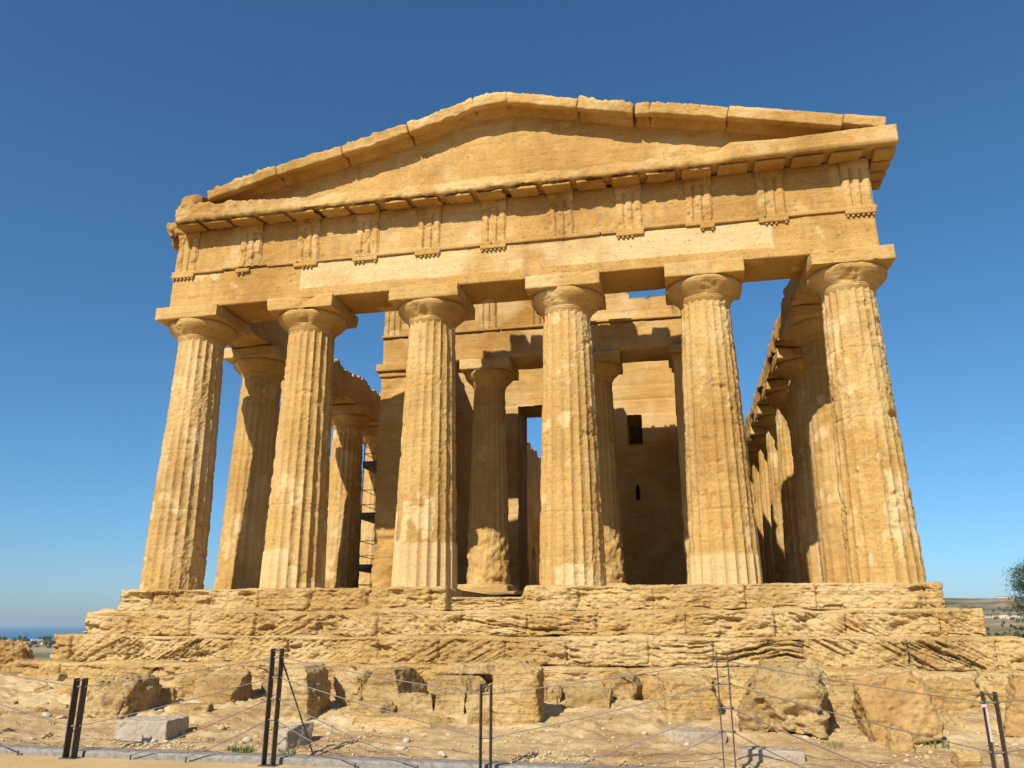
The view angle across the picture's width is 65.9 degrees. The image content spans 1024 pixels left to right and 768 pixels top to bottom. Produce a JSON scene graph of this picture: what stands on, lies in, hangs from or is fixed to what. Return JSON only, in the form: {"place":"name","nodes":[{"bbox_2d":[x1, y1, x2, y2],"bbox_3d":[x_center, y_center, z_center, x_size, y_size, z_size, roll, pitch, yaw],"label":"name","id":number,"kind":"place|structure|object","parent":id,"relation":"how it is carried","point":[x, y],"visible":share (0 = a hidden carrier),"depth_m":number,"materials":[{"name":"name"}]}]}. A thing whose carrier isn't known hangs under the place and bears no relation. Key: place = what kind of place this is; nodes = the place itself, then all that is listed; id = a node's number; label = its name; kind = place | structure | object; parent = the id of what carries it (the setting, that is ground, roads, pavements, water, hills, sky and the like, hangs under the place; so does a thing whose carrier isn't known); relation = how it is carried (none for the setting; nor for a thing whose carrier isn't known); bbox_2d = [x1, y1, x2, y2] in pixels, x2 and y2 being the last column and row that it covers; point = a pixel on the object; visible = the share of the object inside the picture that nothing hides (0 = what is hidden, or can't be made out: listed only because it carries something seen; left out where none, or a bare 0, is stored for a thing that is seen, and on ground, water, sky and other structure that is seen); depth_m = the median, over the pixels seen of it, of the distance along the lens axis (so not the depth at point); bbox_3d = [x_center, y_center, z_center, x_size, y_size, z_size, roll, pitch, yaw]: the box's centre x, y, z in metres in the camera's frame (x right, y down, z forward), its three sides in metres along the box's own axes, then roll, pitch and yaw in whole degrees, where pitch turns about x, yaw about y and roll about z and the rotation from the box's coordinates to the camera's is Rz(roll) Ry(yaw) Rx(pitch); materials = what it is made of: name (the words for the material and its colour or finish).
{"place":"outdoors","nodes":[
{"label":"outdoors","id":0,"kind":"place"},
{"bbox_2d":[0,626,86,638],"bbox_3d":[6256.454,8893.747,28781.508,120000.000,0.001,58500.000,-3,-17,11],"label":"sea","id":1,"kind":"structure","parent":0,"point":[30,632],"depth_m":14789.57,"materials":[{"name":"blue liquid"}]},
{"bbox_2d":[0,754,352,767],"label":"path","id":2,"kind":"structure","parent":0,"point":[18,761],"depth_m":9.36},
{"bbox_2d":[0,597,1023,767],"bbox_3d":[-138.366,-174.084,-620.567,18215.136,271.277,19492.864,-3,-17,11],"label":"ground","id":3,"kind":"structure","parent":0,"point":[628,726],"depth_m":10.51,"materials":[{"name":"beige soil"}]},
{"bbox_2d":[8,700,17,704],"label":"broken stone","id":4,"kind":"object","parent":3,"relation":"on","point":[14,702],"visible":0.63,"depth_m":13.27,"materials":[{"name":"beige stone"}]},
{"bbox_2d":[0,639,34,672],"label":"boulder","id":5,"kind":"object","parent":3,"relation":"on","point":[11,651],"visible":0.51,"depth_m":17.27,"materials":[{"name":"beige stone"}]},
{"bbox_2d":[0,635,55,647],"bbox_3d":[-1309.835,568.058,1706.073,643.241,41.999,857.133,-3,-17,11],"label":"coastal wood","id":6,"kind":"object","parent":3,"relation":"on","point":[47,639],"visible":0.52,"depth_m":1936.11,"materials":[{"name":"green plant"}]},
{"bbox_2d":[30,639,42,643],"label":"house","id":7,"kind":"structure","parent":3,"relation":"on","point":[38,641],"depth_m":1936.19,"materials":[{"name":"white paint"}]},
{"bbox_2d":[34,708,47,712],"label":"broken stone","id":8,"kind":"object","parent":3,"relation":"on","point":[38,710],"visible":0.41,"depth_m":12.57,"materials":[{"name":"beige stone"}]},
{"bbox_2d":[33,683,52,692],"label":"broken stone","id":9,"kind":"object","parent":3,"relation":"on","point":[41,688],"visible":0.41,"depth_m":14.11,"materials":[{"name":"beige stone"}]},
{"bbox_2d":[42,712,51,716],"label":"loose stone","id":10,"kind":"object","parent":3,"relation":"on","point":[46,714],"visible":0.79,"depth_m":12.31,"materials":[{"name":"stone"}]},
{"bbox_2d":[40,673,67,682],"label":"broken stone","id":11,"kind":"object","parent":3,"relation":"on","point":[59,677],"visible":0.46,"depth_m":15.26,"materials":[{"name":"beige stone"}]},
{"bbox_2d":[56,715,65,718],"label":"loose stone","id":12,"kind":"object","parent":3,"relation":"on","point":[61,717],"visible":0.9,"depth_m":12.22,"materials":[{"name":"stone"}]},
{"bbox_2d":[58,704,67,708],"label":"broken stone","id":13,"kind":"object","parent":3,"relation":"on","point":[64,706],"visible":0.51,"depth_m":12.87,"materials":[{"name":"beige stone"}]},
{"bbox_2d":[54,675,105,696],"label":"rock outcrop","id":14,"kind":"object","parent":3,"relation":"on","point":[63,689],"visible":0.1,"depth_m":13.92,"materials":[{"name":"stone"}]},
{"bbox_2d":[83,673,161,719],"bbox_3d":[-6.148,4.961,12.473,0.980,0.769,0.916,-3,-17,11],"label":"boulder","id":15,"kind":"object","parent":3,"relation":"on","point":[114,700],"visible":0.72,"depth_m":12.22,"materials":[{"name":"beige stone"}]},
{"bbox_2d":[113,715,188,741],"bbox_3d":[-4.998,4.788,10.983,0.767,0.301,0.645,-2,-17,6],"label":"cut stone","id":16,"kind":"object","parent":3,"relation":"on","point":[144,728],"visible":0.96,"depth_m":10.72,"materials":[{"name":"grey stone"}]},
{"bbox_2d":[157,687,176,708],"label":"rock","id":17,"kind":"object","parent":3,"relation":"on","point":[168,695],"visible":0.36,"depth_m":12.78,"materials":[{"name":"beige stone"}]},
{"bbox_2d":[169,670,211,698],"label":"rock","id":18,"kind":"object","parent":3,"relation":"on","point":[182,684],"visible":0.36,"depth_m":13.49,"materials":[{"name":"stone"}]},
{"bbox_2d":[167,702,213,715],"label":"rock","id":19,"kind":"object","parent":3,"relation":"on","point":[189,709],"visible":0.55,"depth_m":12.12,"materials":[{"name":"beige stone"}]},
{"bbox_2d":[217,725,224,729],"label":"loose stone","id":20,"kind":"object","parent":3,"relation":"on","point":[221,727],"visible":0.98,"depth_m":11.27,"materials":[{"name":"beige stone"}]},
{"bbox_2d":[192,669,252,704],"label":"stone block","id":21,"kind":"structure","parent":3,"relation":"on","point":[213,682],"depth_m":12.98,"materials":[{"name":"beige stone"}]},
{"bbox_2d":[231,743,255,752],"bbox_3d":[-3.428,4.634,10.049,0.319,0.121,0.344,-3,-17,11],"label":"grass tuft","id":22,"kind":"object","parent":3,"relation":"on","point":[240,750],"visible":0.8,"depth_m":10.05,"materials":[{"name":"green plant"}]},
{"bbox_2d":[242,736,251,741],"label":"loose stone","id":23,"kind":"object","parent":3,"relation":"on","point":[247,739],"visible":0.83,"depth_m":10.54,"materials":[{"name":"stone"}]},
{"bbox_2d":[260,668,283,693],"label":"stone block","id":24,"kind":"structure","parent":3,"relation":"on","point":[264,684],"depth_m":13.55,"materials":[{"name":"beige stone"}]},
{"bbox_2d":[279,747,296,753],"bbox_3d":[-2.799,4.596,9.872,0.234,0.100,0.245,-3,-17,11],"label":"grass tuft","id":25,"kind":"object","parent":3,"relation":"on","point":[291,751],"visible":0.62,"depth_m":9.87,"materials":[{"name":"green plant"}]},
{"bbox_2d":[277,721,313,749],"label":"cut stone","id":26,"kind":"object","parent":3,"relation":"on","point":[289,739],"visible":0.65,"depth_m":10.22,"materials":[{"name":"grey stone"}]},
{"bbox_2d":[272,661,331,720],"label":"stone block","id":27,"kind":"structure","parent":3,"relation":"on","point":[312,702],"depth_m":11.85,"materials":[{"name":"beige stone"}]},
{"bbox_2d":[330,692,335,700],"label":"broken stone","id":28,"kind":"object","parent":3,"relation":"on","point":[332,697],"visible":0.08,"depth_m":13.09,"materials":[{"name":"beige stone"}]},
{"bbox_2d":[326,664,356,688],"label":"rock outcrop","id":29,"kind":"object","parent":3,"relation":"on","point":[332,673],"visible":0.11,"depth_m":13.83,"materials":[{"name":"stone"}]},
{"bbox_2d":[0,744,683,767],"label":"kerb","id":30,"kind":"structure","parent":3,"relation":"on","point":[252,758],"depth_m":9.38,"materials":[{"name":"concrete"}]},
{"bbox_2d":[339,709,349,714],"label":"broken stone","id":31,"kind":"object","parent":3,"relation":"on","point":[343,711],"visible":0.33,"depth_m":11.98,"materials":[{"name":"beige stone"}]},
{"bbox_2d":[333,668,371,705],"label":"stone block","id":32,"kind":"structure","parent":3,"relation":"on","point":[348,685],"depth_m":12.57,"materials":[{"name":"beige stone"}]},
{"bbox_2d":[356,666,384,670],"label":"stone block","id":33,"kind":"structure","parent":3,"relation":"on","point":[368,668],"depth_m":14.03,"materials":[{"name":"beige stone"}]},
{"bbox_2d":[349,700,397,715],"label":"rock","id":34,"kind":"object","parent":3,"relation":"on","point":[361,709],"visible":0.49,"depth_m":11.81,"materials":[{"name":"beige stone"}]},
{"bbox_2d":[362,666,427,704],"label":"stone block","id":35,"kind":"structure","parent":3,"relation":"on","point":[378,688],"depth_m":12.44,"materials":[{"name":"beige stone"}]},
{"bbox_2d":[394,745,407,751],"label":"loose stone","id":36,"kind":"object","parent":3,"relation":"on","point":[398,748],"visible":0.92,"depth_m":9.92,"materials":[{"name":"stone"}]},
{"bbox_2d":[351,713,455,728],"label":"rock outcrop","id":37,"kind":"object","parent":3,"relation":"on","point":[386,720],"visible":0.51,"depth_m":11.22,"materials":[{"name":"stone"}]},
{"bbox_2d":[403,737,409,742],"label":"loose stone","id":38,"kind":"object","parent":3,"relation":"on","point":[406,739],"visible":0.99,"depth_m":10.33,"materials":[{"name":"stone"}]},
{"bbox_2d":[398,692,435,713],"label":"stone block","id":39,"kind":"structure","parent":3,"relation":"on","point":[418,702],"depth_m":11.86,"materials":[{"name":"beige stone"}]},
{"bbox_2d":[434,691,466,714],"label":"stone block","id":40,"kind":"structure","parent":3,"relation":"on","point":[451,702],"depth_m":11.79,"materials":[{"name":"beige stone"}]},
{"bbox_2d":[428,675,487,696],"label":"stone block","id":41,"kind":"structure","parent":3,"relation":"on","point":[471,683],"depth_m":12.97,"materials":[{"name":"beige stone"}]},
{"bbox_2d":[444,662,493,674],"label":"stone slab","id":42,"kind":"structure","parent":41,"relation":"on","point":[473,668],"depth_m":13.54,"materials":[{"name":"beige stone"}]},
{"bbox_2d":[465,693,492,714],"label":"stone block","id":43,"kind":"structure","parent":3,"relation":"on","point":[472,705],"depth_m":11.72,"materials":[{"name":"beige stone"}]},
{"bbox_2d":[467,712,495,725],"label":"rock","id":44,"kind":"object","parent":3,"relation":"on","point":[473,718],"visible":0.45,"depth_m":11.15,"materials":[{"name":"beige stone"}]},
{"bbox_2d":[0,648,1023,767],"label":"cable fence","id":45,"kind":"object","parent":3,"relation":"on","point":[996,702],"visible":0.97,"depth_m":9.14,"materials":[{"name":"grey metal"}]},
{"bbox_2d":[981,704,992,741],"bbox_3d":[4.702,3.356,7.826,0.054,0.348,0.014,-3,-17,11],"label":"plastic ribbon","id":46,"kind":"object","parent":45,"relation":"attached to","point":[987,715],"visible":1,"depth_m":7.83,"materials":[{"name":"white plastic"}]},
{"bbox_2d":[9,92,1023,686],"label":"ancient temple","id":47,"kind":"structure","parent":3,"relation":"on","point":[661,502],"depth_m":18.10,"materials":[{"name":"stone"}]},
{"bbox_2d":[357,443,376,587],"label":"scaffold tower","id":48,"kind":"structure","parent":47,"relation":"on","point":[370,466],"depth_m":27.35,"materials":[{"name":"metal"}]},
{"bbox_2d":[492,656,545,725],"bbox_3d":[0.105,4.464,11.418,0.725,0.988,0.669,-3,-17,11],"label":"boulder","id":49,"kind":"object","parent":3,"relation":"on","point":[523,707],"visible":0.85,"depth_m":11.15,"materials":[{"name":"stone"}]},
{"bbox_2d":[484,680,562,703],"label":"rock outcrop","id":50,"kind":"object","parent":3,"relation":"on","point":[551,694],"visible":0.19,"depth_m":12.58,"materials":[{"name":"stone"}]},
{"bbox_2d":[563,704,579,708],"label":"broken stone","id":51,"kind":"object","parent":3,"relation":"on","point":[569,706],"visible":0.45,"depth_m":11.89,"materials":[{"name":"beige stone"}]},
{"bbox_2d":[556,680,602,696],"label":"rock","id":52,"kind":"object","parent":3,"relation":"on","point":[592,683],"visible":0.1,"depth_m":12.92,"materials":[{"name":"stone"}]},
{"bbox_2d":[565,685,613,708],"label":"rock","id":53,"kind":"object","parent":3,"relation":"on","point":[596,697],"visible":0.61,"depth_m":11.93,"materials":[{"name":"beige stone"}]},
{"bbox_2d":[610,667,641,699],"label":"rock","id":54,"kind":"object","parent":3,"relation":"on","point":[627,687],"visible":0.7,"depth_m":12.34,"materials":[{"name":"beige stone"}]},
{"bbox_2d":[602,674,657,699],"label":"rock outcrop","id":55,"kind":"object","parent":3,"relation":"on","point":[649,689],"visible":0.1,"depth_m":12.44,"materials":[{"name":"stone"}]},
{"bbox_2d":[645,708,657,711],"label":"broken stone","id":56,"kind":"object","parent":3,"relation":"on","point":[653,709],"visible":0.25,"depth_m":11.63,"materials":[{"name":"beige stone"}]},
{"bbox_2d":[645,717,660,720],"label":"broken stone","id":57,"kind":"object","parent":3,"relation":"on","point":[653,718],"visible":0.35,"depth_m":10.96,"materials":[{"name":"beige stone"}]},
{"bbox_2d":[656,671,719,721],"bbox_3d":[2.535,4.535,11.403,0.807,0.720,0.696,1,-17,-4],"label":"boulder","id":58,"kind":"object","parent":3,"relation":"on","point":[686,707],"visible":0.82,"depth_m":11.13,"materials":[{"name":"stone"}]},
{"bbox_2d":[663,727,726,743],"bbox_3d":[2.363,4.574,10.244,0.813,0.213,0.528,-3,-17,11],"label":"stone slab","id":59,"kind":"object","parent":3,"relation":"on","point":[695,735],"depth_m":10.04,"materials":[{"name":"beige stone"}]},
{"bbox_2d":[672,669,754,706],"bbox_3d":[3.186,4.812,12.305,1.603,0.706,0.904,-3,-17,11],"label":"rock outcrop","id":60,"kind":"object","parent":3,"relation":"on","point":[738,678],"visible":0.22,"depth_m":12.04,"materials":[{"name":"stone"}]},
{"bbox_2d":[737,745,805,763],"bbox_3d":[3.024,4.339,9.249,0.761,0.164,0.362,-5,-18,15],"label":"stone slab","id":61,"kind":"object","parent":3,"relation":"on","point":[758,754],"depth_m":9.12,"materials":[{"name":"beige stone"}]},
{"bbox_2d":[734,665,830,738],"bbox_3d":[3.625,4.289,10.630,1.228,0.990,1.030,-7,-18,20],"label":"boulder","id":62,"kind":"object","parent":3,"relation":"on","point":[787,716],"visible":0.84,"depth_m":10.31,"materials":[{"name":"beige stone"}]},
{"bbox_2d":[756,659,832,691],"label":"stone block","id":63,"kind":"structure","parent":3,"relation":"on","point":[809,664],"depth_m":11.34,"materials":[{"name":"beige stone"}]},
{"bbox_2d":[822,739,843,748],"bbox_3d":[3.955,4.429,9.735,0.275,0.091,0.262,-3,-17,11],"label":"grass tuft","id":64,"kind":"object","parent":3,"relation":"on","point":[835,743],"visible":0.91,"depth_m":9.69,"materials":[{"name":"green plant"}]},
{"bbox_2d":[832,686,853,692],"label":"rock","id":65,"kind":"object","parent":3,"relation":"on","point":[844,689],"visible":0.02,"depth_m":12.00,"materials":[{"name":"stone"}]},
{"bbox_2d":[828,690,858,725],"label":"rock outcrop","id":66,"kind":"object","parent":3,"relation":"on","point":[841,702],"visible":0.21,"depth_m":10.82,"materials":[{"name":"stone"}]},
{"bbox_2d":[852,670,943,745],"bbox_3d":[4.859,4.162,10.065,0.981,0.980,0.713,0,-17,0],"label":"boulder","id":67,"kind":"object","parent":3,"relation":"on","point":[914,713],"visible":0.77,"depth_m":9.83,"materials":[{"name":"beige stone"}]},
{"bbox_2d":[886,728,915,752],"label":"rock","id":68,"kind":"object","parent":3,"relation":"on","point":[897,741],"visible":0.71,"depth_m":9.41,"materials":[{"name":"beige stone"}]},
{"bbox_2d":[921,740,949,748],"bbox_3d":[5.162,4.372,9.644,0.353,0.111,0.359,-3,-17,11],"label":"grass tuft","id":69,"kind":"object","parent":3,"relation":"on","point":[929,743],"visible":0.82,"depth_m":9.60,"materials":[{"name":"green plant"}]},
{"bbox_2d":[938,712,965,727],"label":"rock","id":70,"kind":"object","parent":3,"relation":"on","point":[952,720],"visible":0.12,"depth_m":10.40,"materials":[{"name":"beige stone"}]},
{"bbox_2d":[918,677,994,713],"bbox_3d":[6.145,4.649,11.611,1.931,0.641,0.949,-3,-17,11],"label":"rock outcrop","id":71,"kind":"object","parent":3,"relation":"on","point":[965,688],"visible":0.2,"depth_m":11.25,"materials":[{"name":"stone"}]},
{"bbox_2d":[950,748,983,767],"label":"rock","id":72,"kind":"object","parent":3,"relation":"on","point":[963,758],"visible":0.99,"depth_m":8.72,"materials":[{"name":"stone"}]},
{"bbox_2d":[952,603,1023,635],"bbox_3d":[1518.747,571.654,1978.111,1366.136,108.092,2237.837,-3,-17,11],"label":"valley wood","id":73,"kind":"object","parent":3,"relation":"on","point":[988,633],"visible":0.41,"depth_m":1799.92,"materials":[{"name":"green plant"}]},
{"bbox_2d":[971,667,1023,707],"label":"rock outcrop","id":74,"kind":"object","parent":3,"relation":"on","point":[988,681],"visible":0.5,"depth_m":11.31,"materials":[{"name":"stone"}]},
{"bbox_2d":[991,624,1023,637],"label":"shrub","id":75,"kind":"object","parent":3,"relation":"on","point":[1021,634],"visible":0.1,"depth_m":26.25,"materials":[{"name":"green plant"}]},
{"bbox_2d":[1002,558,1023,627],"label":"pine tree","id":76,"kind":"object","parent":3,"relation":"on","point":[1019,586],"visible":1,"depth_m":34.04,"materials":[{"name":"green plant"}]},
{"bbox_2d":[1003,674,1023,737],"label":"boulder","id":77,"kind":"object","parent":3,"relation":"on","point":[1013,724],"visible":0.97,"depth_m":9.91,"materials":[{"name":"beige stone"}]},
{"bbox_2d":[0,0,1023,625],"label":"sky","id":78,"kind":"structure","parent":0,"point":[113,113],"materials":[{"name":"blue"}]},
{"bbox_2d":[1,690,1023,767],"bbox_3d":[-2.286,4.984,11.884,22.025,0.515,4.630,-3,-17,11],"label":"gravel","id":79,"kind":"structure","parent":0,"point":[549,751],"depth_m":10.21,"materials":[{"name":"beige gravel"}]}
]}

